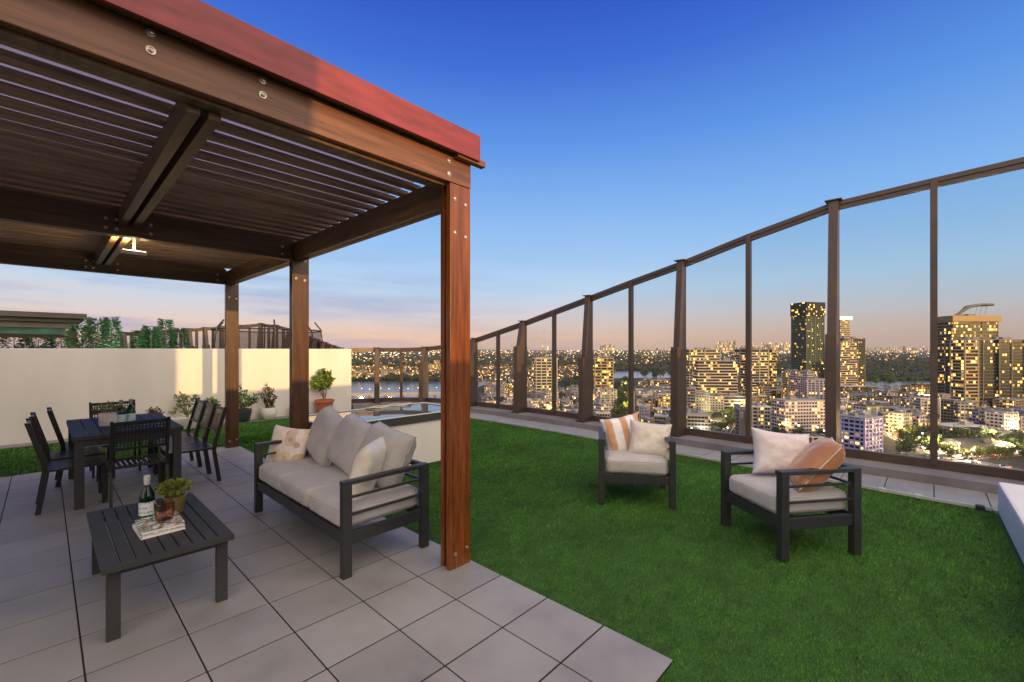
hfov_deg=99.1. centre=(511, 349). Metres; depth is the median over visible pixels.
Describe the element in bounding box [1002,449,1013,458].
tree
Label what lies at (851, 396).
apartment block
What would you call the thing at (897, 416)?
apartment block
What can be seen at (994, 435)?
tree
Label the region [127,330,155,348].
garden shrub
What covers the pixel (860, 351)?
office tower
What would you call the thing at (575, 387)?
apartment block
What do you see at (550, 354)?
lights
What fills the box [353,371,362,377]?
apartment block
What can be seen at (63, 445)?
dining chair
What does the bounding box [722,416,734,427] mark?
tree
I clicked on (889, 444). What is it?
ground
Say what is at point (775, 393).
apartment block
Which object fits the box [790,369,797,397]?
apartment block
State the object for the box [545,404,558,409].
apartment block
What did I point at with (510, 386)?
apartment block
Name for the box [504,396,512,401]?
apartment block
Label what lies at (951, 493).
path
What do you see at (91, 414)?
dining chair
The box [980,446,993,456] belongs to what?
tree
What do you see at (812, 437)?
terrace row
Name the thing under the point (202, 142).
pergola
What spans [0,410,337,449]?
wall border strip
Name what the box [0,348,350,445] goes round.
boundary wall
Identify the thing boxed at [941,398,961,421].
apartment block
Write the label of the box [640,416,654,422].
apartment block
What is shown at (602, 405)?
apartment block
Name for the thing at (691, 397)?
apartment block
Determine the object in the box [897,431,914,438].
tree
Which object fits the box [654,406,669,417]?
apartment block
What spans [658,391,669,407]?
apartment block
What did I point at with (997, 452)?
tree
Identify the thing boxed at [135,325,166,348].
garden shrub
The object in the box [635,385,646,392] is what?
apartment block
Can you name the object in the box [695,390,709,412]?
apartment block
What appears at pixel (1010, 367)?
apartment block
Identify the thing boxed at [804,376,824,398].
apartment block
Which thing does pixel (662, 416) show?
apartment block
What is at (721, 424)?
tree
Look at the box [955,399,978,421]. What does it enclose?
apartment block
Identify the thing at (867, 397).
apartment block
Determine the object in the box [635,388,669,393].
apartment block
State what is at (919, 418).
apartment block
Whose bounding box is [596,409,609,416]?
apartment block
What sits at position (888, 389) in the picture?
apartment block
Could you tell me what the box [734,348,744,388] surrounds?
apartment block
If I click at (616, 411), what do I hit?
tree
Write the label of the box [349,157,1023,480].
glass fence
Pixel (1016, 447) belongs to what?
tree
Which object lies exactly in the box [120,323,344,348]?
glass fence
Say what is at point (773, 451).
scatter cushion
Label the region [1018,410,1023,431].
apartment block
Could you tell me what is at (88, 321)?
garden shrub
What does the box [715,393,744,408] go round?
apartment block
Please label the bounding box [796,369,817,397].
apartment block
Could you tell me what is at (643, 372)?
tree
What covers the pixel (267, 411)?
potted plant
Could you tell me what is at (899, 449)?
tree
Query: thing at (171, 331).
garden shrub
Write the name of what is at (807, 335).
glass tower
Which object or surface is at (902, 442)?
tree
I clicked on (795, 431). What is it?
tree
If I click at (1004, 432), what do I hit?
apartment block
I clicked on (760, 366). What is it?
apartment block
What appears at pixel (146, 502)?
bottle
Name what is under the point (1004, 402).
apartment block
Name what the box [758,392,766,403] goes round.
apartment block
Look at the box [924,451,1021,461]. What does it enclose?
road
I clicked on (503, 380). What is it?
apartment block
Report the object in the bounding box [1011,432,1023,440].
tree
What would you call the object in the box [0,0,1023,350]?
sky
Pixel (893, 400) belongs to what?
apartment block
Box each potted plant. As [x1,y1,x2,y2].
[91,400,125,425]
[146,406,164,414]
[154,477,192,512]
[168,391,205,428]
[203,396,220,425]
[239,385,265,422]
[260,384,277,419]
[310,368,335,412]
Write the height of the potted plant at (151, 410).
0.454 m
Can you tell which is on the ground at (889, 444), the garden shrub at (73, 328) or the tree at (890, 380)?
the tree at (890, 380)
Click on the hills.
(623, 350)
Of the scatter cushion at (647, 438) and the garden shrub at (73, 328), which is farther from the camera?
the garden shrub at (73, 328)
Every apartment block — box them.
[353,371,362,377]
[381,369,387,377]
[428,364,434,371]
[433,360,439,369]
[482,397,495,402]
[484,386,488,393]
[485,380,494,385]
[485,393,503,401]
[489,384,504,392]
[494,376,507,383]
[500,383,507,392]
[500,400,512,404]
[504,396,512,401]
[508,382,512,391]
[527,398,531,405]
[531,392,540,399]
[531,398,543,408]
[532,355,557,392]
[541,389,558,399]
[543,398,560,409]
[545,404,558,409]
[558,387,565,396]
[558,391,565,402]
[561,398,572,410]
[563,404,577,411]
[565,385,577,389]
[566,388,573,397]
[567,409,577,412]
[570,390,577,398]
[594,355,613,387]
[594,386,616,408]
[594,400,610,415]
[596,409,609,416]
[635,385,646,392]
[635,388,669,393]
[635,392,652,398]
[636,381,647,386]
[636,397,643,413]
[639,403,649,420]
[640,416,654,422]
[641,389,652,393]
[642,377,650,384]
[643,395,657,417]
[650,378,669,385]
[654,384,669,389]
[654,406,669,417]
[654,412,668,422]
[656,417,669,423]
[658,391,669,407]
[687,347,720,386]
[687,385,695,409]
[687,409,710,430]
[692,358,737,394]
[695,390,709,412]
[710,392,724,411]
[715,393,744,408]
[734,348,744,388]
[735,404,744,434]
[737,388,744,394]
[740,348,768,394]
[740,393,758,401]
[752,402,770,435]
[756,383,770,404]
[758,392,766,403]
[767,348,776,388]
[770,389,780,400]
[771,396,824,431]
[776,379,780,386]
[781,369,791,397]
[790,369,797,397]
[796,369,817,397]
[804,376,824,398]
[840,384,868,391]
[840,388,856,392]
[840,391,861,400]
[840,396,847,407]
[840,410,847,414]
[840,410,882,451]
[848,401,858,407]
[852,401,881,414]
[852,410,871,414]
[856,394,879,401]
[865,391,877,395]
[869,388,883,391]
[869,401,888,405]
[874,386,900,390]
[876,389,897,400]
[877,411,885,429]
[878,388,898,392]
[882,406,904,411]
[884,409,912,432]
[886,396,905,405]
[889,405,920,412]
[898,391,908,395]
[900,395,913,405]
[901,385,919,392]
[904,390,923,395]
[909,382,929,393]
[911,395,940,421]
[912,411,927,432]
[926,416,939,432]
[938,393,950,398]
[938,421,984,435]
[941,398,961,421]
[945,337,996,407]
[950,338,978,406]
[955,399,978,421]
[967,407,983,423]
[969,426,1006,437]
[978,407,991,424]
[979,400,990,407]
[985,408,1018,431]
[992,337,1023,397]
[993,398,1023,408]
[998,430,1016,438]
[1011,406,1023,411]
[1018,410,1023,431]
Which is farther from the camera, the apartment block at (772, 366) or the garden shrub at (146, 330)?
the apartment block at (772, 366)
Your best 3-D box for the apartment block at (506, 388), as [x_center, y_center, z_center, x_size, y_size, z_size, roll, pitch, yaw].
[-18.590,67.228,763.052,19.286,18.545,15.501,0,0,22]
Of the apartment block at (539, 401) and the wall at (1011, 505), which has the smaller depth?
the wall at (1011, 505)
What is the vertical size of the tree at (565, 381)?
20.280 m
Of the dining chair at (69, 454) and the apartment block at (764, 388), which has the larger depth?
the apartment block at (764, 388)
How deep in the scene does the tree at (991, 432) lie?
359.25 m
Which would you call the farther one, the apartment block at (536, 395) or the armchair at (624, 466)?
the apartment block at (536, 395)
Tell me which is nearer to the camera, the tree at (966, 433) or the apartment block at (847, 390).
the tree at (966, 433)
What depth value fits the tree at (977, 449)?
301.35 m
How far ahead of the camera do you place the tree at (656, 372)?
1103.53 m
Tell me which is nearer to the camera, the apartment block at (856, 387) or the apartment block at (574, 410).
the apartment block at (574, 410)
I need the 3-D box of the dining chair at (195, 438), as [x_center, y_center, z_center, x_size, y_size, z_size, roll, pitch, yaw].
[-3.968,1.080,5.304,0.440,0.840,0.552,0,0,43]
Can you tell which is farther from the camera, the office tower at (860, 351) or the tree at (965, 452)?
the office tower at (860, 351)
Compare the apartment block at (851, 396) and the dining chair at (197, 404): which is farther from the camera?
the apartment block at (851, 396)
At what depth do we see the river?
928.29 m
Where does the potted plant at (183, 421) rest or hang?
on the wall border strip
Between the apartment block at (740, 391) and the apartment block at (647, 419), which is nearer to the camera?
the apartment block at (647, 419)
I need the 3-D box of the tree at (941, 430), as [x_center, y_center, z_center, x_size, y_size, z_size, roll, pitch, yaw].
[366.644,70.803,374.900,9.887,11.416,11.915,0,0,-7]
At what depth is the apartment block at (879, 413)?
415.93 m
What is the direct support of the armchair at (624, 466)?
on the turf base
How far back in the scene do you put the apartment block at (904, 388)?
672.01 m
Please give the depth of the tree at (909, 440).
339.27 m
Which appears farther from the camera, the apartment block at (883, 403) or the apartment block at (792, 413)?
the apartment block at (883, 403)
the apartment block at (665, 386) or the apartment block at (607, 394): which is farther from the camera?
the apartment block at (665, 386)
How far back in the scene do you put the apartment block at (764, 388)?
603.98 m
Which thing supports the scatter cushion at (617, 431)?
on the armchair at (624, 466)
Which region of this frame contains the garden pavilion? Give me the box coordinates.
[0,310,86,347]
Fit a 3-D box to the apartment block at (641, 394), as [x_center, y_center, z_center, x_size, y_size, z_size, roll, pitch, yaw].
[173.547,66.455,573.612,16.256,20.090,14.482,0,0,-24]
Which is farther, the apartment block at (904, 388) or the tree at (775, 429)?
the apartment block at (904, 388)
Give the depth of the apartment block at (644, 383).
851.85 m
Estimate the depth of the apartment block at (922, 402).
463.82 m
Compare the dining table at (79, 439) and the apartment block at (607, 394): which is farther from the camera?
the apartment block at (607, 394)
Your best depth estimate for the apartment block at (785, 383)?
623.14 m
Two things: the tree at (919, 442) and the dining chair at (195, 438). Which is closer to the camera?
the dining chair at (195, 438)
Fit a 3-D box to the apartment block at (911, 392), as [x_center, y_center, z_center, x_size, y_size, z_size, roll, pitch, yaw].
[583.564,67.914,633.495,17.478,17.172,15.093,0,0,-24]
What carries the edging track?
on the turf base
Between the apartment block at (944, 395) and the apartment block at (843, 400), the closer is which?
the apartment block at (944, 395)
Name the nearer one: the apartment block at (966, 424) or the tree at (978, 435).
the tree at (978, 435)
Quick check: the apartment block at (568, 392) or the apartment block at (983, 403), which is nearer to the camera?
the apartment block at (983, 403)
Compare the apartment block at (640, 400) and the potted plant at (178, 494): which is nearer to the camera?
the potted plant at (178, 494)
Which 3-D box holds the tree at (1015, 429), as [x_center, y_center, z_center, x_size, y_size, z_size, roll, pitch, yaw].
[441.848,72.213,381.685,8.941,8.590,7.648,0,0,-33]
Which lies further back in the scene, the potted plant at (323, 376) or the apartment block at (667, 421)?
the apartment block at (667, 421)
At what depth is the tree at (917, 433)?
358.13 m
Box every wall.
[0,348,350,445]
[998,482,1023,563]
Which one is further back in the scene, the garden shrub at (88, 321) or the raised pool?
the garden shrub at (88, 321)
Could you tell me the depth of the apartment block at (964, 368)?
512.35 m
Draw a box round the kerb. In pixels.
[351,401,1023,493]
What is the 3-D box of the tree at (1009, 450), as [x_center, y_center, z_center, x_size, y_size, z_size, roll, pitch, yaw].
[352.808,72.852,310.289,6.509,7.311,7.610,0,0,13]
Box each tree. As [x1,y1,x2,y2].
[561,379,569,386]
[612,405,623,417]
[614,398,625,405]
[619,387,627,394]
[640,370,647,376]
[652,369,665,375]
[717,421,730,431]
[720,408,729,413]
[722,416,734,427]
[772,427,781,432]
[792,429,805,433]
[816,428,824,433]
[871,377,879,385]
[881,372,897,383]
[885,376,896,383]
[891,422,910,429]
[895,439,908,445]
[895,446,906,452]
[896,428,905,432]
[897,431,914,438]
[900,437,915,444]
[902,444,915,454]
[909,424,926,431]
[911,430,925,438]
[911,437,924,449]
[920,435,941,444]
[938,426,947,433]
[943,433,957,437]
[943,442,955,454]
[944,446,958,458]
[947,428,961,437]
[957,427,969,437]
[961,431,976,437]
[961,449,970,457]
[962,433,976,437]
[970,446,985,459]
[972,432,990,437]
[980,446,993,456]
[981,428,997,434]
[982,433,1002,438]
[992,447,1004,458]
[1002,448,1014,454]
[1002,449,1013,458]
[1003,435,1022,445]
[1003,443,1021,453]
[1010,427,1022,431]
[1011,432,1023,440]
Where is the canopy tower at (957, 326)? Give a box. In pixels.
[938,303,1001,392]
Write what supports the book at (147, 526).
on the book at (143, 537)
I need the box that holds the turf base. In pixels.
[0,419,1023,681]
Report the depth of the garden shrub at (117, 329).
9.48 m
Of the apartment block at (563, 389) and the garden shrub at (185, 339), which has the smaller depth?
the garden shrub at (185, 339)
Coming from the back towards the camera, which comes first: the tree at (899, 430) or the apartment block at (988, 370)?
the apartment block at (988, 370)
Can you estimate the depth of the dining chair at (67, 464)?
4.21 m
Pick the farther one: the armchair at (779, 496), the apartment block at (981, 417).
the apartment block at (981, 417)
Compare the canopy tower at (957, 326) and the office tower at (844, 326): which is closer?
the canopy tower at (957, 326)
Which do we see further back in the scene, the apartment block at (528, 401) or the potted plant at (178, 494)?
the apartment block at (528, 401)
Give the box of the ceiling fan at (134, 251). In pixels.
[120,239,169,255]
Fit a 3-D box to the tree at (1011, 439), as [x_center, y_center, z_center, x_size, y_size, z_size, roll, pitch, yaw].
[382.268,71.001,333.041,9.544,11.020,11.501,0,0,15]
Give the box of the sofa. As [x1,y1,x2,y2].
[254,404,428,579]
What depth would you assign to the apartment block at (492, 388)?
693.29 m
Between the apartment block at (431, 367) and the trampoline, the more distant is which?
the apartment block at (431, 367)
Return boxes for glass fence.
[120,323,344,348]
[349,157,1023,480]
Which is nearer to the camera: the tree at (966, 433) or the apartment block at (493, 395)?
the tree at (966, 433)
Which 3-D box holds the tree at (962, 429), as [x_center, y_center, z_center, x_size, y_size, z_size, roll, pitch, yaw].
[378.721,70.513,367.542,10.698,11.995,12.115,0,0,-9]
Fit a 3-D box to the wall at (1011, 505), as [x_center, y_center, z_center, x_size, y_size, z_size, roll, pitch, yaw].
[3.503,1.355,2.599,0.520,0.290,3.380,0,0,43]
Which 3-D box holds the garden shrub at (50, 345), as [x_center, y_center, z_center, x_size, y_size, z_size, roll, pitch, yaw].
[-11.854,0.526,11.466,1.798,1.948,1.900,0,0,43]
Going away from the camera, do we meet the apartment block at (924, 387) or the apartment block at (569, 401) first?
the apartment block at (569, 401)
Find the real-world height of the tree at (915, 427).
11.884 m
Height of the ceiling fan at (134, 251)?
0.145 m
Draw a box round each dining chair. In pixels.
[24,418,107,515]
[29,412,104,497]
[46,407,115,487]
[89,399,140,477]
[105,416,170,507]
[148,398,207,473]
[153,401,216,473]
[160,404,227,489]
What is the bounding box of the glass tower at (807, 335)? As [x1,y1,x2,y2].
[790,302,824,377]
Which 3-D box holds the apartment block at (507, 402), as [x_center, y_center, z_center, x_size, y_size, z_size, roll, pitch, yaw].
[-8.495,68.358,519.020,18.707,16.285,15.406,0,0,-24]
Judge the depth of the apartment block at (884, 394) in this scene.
550.50 m
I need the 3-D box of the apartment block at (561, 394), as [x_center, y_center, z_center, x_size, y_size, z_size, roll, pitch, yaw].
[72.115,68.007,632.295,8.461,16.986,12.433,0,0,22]
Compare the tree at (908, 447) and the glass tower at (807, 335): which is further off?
the glass tower at (807, 335)
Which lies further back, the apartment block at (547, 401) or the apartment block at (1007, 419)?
the apartment block at (547, 401)
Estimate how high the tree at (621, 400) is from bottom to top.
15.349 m
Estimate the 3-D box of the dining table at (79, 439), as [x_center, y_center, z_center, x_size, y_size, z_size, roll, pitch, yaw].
[-4.348,1.160,4.868,1.520,0.680,0.840,0,0,43]
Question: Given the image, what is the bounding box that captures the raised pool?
[309,402,440,464]
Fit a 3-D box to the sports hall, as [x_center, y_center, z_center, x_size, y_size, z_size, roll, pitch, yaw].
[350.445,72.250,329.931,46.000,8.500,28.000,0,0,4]
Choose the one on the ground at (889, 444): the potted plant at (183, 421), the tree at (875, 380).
the tree at (875, 380)
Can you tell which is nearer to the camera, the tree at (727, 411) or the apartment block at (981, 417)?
the apartment block at (981, 417)
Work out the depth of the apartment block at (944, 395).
472.05 m
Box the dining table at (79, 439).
[66,413,183,510]
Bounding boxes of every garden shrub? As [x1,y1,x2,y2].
[0,337,36,347]
[13,337,62,347]
[39,334,67,348]
[59,324,101,348]
[76,316,116,348]
[98,316,125,348]
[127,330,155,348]
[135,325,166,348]
[154,318,177,348]
[168,327,190,348]
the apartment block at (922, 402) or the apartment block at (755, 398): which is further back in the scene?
the apartment block at (755, 398)
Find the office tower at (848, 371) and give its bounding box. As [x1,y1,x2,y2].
[840,359,857,384]
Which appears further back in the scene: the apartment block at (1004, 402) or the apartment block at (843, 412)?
the apartment block at (1004, 402)
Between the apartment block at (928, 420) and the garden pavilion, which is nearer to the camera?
the garden pavilion
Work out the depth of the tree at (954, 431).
362.08 m
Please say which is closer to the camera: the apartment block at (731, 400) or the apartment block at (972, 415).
the apartment block at (972, 415)
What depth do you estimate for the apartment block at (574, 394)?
603.91 m
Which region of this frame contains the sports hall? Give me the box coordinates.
[940,438,1022,454]
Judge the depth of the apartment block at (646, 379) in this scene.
917.17 m
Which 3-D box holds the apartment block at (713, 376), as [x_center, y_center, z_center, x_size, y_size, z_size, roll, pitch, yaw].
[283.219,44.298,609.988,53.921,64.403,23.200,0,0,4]
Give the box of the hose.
[366,403,411,408]
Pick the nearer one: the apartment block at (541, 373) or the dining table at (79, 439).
the dining table at (79, 439)
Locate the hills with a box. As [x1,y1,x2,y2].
[415,350,929,351]
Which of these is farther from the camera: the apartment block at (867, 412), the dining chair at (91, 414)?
the apartment block at (867, 412)
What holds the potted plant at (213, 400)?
on the wall border strip
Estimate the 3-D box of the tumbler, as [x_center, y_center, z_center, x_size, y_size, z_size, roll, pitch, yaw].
[-2.142,0.996,2.688,0.104,0.120,0.104,0,0,43]
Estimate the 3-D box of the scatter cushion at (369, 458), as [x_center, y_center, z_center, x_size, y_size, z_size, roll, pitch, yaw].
[-1.074,0.899,3.240,0.178,0.460,0.460,17,0,-1]
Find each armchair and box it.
[599,427,675,508]
[721,449,861,561]
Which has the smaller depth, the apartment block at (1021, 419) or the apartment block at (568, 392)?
the apartment block at (1021, 419)
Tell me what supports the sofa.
on the paving
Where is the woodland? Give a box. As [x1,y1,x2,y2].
[351,351,929,381]
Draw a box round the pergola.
[0,0,485,570]
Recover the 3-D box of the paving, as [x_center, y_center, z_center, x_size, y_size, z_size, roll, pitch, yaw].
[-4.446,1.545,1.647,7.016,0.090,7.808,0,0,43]
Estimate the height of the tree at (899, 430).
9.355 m
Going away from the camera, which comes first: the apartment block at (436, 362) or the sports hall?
the sports hall
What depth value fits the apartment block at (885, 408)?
495.24 m
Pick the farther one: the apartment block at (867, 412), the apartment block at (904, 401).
the apartment block at (904, 401)
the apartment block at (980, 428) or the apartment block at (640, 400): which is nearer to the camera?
the apartment block at (980, 428)
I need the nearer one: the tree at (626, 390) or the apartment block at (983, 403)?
the apartment block at (983, 403)
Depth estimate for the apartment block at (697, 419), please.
381.29 m
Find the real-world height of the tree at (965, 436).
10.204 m
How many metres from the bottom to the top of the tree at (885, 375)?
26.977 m
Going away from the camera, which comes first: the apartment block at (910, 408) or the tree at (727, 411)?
the apartment block at (910, 408)
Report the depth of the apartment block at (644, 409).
463.03 m
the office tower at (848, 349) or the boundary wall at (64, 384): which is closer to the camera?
the boundary wall at (64, 384)
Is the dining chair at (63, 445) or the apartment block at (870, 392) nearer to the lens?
the dining chair at (63, 445)
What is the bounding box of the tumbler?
[154,499,174,523]
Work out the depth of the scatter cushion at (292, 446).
4.16 m
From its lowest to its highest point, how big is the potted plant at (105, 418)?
0.277 m
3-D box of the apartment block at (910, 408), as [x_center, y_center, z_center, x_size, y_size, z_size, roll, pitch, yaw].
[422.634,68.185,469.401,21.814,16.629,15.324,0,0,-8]
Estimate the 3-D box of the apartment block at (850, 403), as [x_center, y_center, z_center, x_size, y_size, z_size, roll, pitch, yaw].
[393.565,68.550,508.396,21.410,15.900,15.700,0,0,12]
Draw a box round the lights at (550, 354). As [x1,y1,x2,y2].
[352,350,928,377]
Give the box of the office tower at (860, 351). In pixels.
[840,337,865,384]
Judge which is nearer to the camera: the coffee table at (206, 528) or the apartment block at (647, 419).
the coffee table at (206, 528)
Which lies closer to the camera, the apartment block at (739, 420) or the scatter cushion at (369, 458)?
the scatter cushion at (369, 458)
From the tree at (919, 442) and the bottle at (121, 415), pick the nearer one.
the bottle at (121, 415)
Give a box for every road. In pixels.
[720,424,734,432]
[883,430,1022,469]
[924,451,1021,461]
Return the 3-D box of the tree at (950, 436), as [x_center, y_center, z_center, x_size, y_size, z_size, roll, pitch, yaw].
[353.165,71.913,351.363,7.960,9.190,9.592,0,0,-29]
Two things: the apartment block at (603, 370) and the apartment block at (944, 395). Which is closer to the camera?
the apartment block at (944, 395)
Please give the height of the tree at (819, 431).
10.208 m
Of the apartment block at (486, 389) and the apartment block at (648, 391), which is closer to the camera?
the apartment block at (648, 391)
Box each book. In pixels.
[132,524,185,539]
[134,511,184,535]
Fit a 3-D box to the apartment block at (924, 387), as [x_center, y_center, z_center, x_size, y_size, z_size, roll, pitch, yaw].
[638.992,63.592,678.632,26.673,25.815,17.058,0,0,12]
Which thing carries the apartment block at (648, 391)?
on the ground at (889, 444)
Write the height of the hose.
0.022 m
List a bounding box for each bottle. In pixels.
[116,400,125,421]
[126,399,135,420]
[138,475,154,518]
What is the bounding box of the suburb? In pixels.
[351,351,928,380]
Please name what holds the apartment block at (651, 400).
on the ground at (889, 444)
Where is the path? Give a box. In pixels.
[470,412,997,512]
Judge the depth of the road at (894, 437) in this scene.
312.33 m
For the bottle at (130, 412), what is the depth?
4.85 m
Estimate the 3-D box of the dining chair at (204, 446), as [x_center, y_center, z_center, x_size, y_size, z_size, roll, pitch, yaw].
[-3.632,1.080,4.991,0.440,0.840,0.552,0,0,43]
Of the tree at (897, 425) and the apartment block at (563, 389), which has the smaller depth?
the tree at (897, 425)
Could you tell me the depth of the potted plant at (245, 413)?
8.96 m
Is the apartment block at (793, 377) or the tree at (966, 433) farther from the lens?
the apartment block at (793, 377)
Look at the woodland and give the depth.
2065.87 m
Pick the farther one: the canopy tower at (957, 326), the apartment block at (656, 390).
the apartment block at (656, 390)
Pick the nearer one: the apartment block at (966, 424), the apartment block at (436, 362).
the apartment block at (966, 424)
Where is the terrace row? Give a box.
[785,433,824,442]
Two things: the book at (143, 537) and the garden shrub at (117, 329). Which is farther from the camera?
the garden shrub at (117, 329)
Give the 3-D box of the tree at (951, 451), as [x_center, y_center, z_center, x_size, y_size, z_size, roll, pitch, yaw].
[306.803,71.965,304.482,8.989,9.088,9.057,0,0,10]
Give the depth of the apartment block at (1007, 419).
388.50 m
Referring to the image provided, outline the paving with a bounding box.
[0,446,673,681]
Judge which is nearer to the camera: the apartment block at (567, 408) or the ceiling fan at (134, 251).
the ceiling fan at (134, 251)
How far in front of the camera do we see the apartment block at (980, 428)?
374.76 m
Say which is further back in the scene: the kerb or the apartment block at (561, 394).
the apartment block at (561, 394)
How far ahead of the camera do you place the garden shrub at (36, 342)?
11.10 m
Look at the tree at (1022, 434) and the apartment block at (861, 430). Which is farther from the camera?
the tree at (1022, 434)
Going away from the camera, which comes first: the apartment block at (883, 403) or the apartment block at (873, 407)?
the apartment block at (873, 407)
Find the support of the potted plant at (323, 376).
on the wall border strip
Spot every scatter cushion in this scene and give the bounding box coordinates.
[266,424,310,462]
[349,436,385,499]
[599,412,638,449]
[628,419,671,461]
[751,427,809,472]
[789,437,845,491]
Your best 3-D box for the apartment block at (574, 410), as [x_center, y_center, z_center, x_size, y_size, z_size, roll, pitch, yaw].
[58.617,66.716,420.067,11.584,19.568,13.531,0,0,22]
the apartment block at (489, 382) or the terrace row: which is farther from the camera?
the apartment block at (489, 382)
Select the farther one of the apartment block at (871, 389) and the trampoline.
the apartment block at (871, 389)
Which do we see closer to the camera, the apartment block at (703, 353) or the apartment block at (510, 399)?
the apartment block at (510, 399)
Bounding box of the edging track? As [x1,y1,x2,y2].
[470,417,991,510]
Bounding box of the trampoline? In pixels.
[210,319,322,348]
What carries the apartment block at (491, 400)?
on the ground at (889, 444)
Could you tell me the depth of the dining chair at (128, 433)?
4.20 m
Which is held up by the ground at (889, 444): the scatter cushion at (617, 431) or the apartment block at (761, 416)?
the apartment block at (761, 416)
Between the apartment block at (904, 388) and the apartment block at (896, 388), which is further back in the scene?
the apartment block at (896, 388)
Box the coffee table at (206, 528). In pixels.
[86,492,234,642]
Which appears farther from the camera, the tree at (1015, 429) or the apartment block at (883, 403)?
the apartment block at (883, 403)
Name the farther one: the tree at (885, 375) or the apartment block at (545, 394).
the tree at (885, 375)
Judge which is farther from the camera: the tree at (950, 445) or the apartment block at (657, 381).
the apartment block at (657, 381)
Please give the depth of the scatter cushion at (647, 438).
4.36 m
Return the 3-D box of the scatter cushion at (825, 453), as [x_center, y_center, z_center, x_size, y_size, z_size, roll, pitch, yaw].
[2.337,0.879,3.360,0.221,0.468,0.468,41,15,24]
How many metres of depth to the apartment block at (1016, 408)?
466.55 m
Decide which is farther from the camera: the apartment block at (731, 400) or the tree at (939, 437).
the apartment block at (731, 400)
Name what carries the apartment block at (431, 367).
on the ground at (889, 444)
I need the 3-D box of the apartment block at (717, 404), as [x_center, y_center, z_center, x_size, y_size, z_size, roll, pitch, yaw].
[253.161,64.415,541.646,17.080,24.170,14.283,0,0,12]
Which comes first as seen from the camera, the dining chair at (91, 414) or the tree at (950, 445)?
the dining chair at (91, 414)
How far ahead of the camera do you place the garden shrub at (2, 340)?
10.86 m
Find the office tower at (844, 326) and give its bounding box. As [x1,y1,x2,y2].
[839,316,852,337]
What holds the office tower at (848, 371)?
on the ground at (889, 444)
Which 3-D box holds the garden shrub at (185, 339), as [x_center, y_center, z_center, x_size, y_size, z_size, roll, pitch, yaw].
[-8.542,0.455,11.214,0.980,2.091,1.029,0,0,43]
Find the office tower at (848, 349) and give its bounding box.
[840,340,856,360]
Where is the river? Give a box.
[351,371,929,398]
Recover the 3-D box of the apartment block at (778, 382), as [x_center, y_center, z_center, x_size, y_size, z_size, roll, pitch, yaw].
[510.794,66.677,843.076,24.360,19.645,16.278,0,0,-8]
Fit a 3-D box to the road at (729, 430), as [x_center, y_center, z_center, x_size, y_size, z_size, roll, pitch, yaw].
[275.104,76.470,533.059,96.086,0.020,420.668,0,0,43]
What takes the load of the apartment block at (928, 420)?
on the ground at (889, 444)
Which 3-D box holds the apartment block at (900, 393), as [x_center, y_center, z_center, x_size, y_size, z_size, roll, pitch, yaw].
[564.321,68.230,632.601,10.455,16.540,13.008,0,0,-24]
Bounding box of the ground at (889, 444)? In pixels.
[351,352,1023,469]

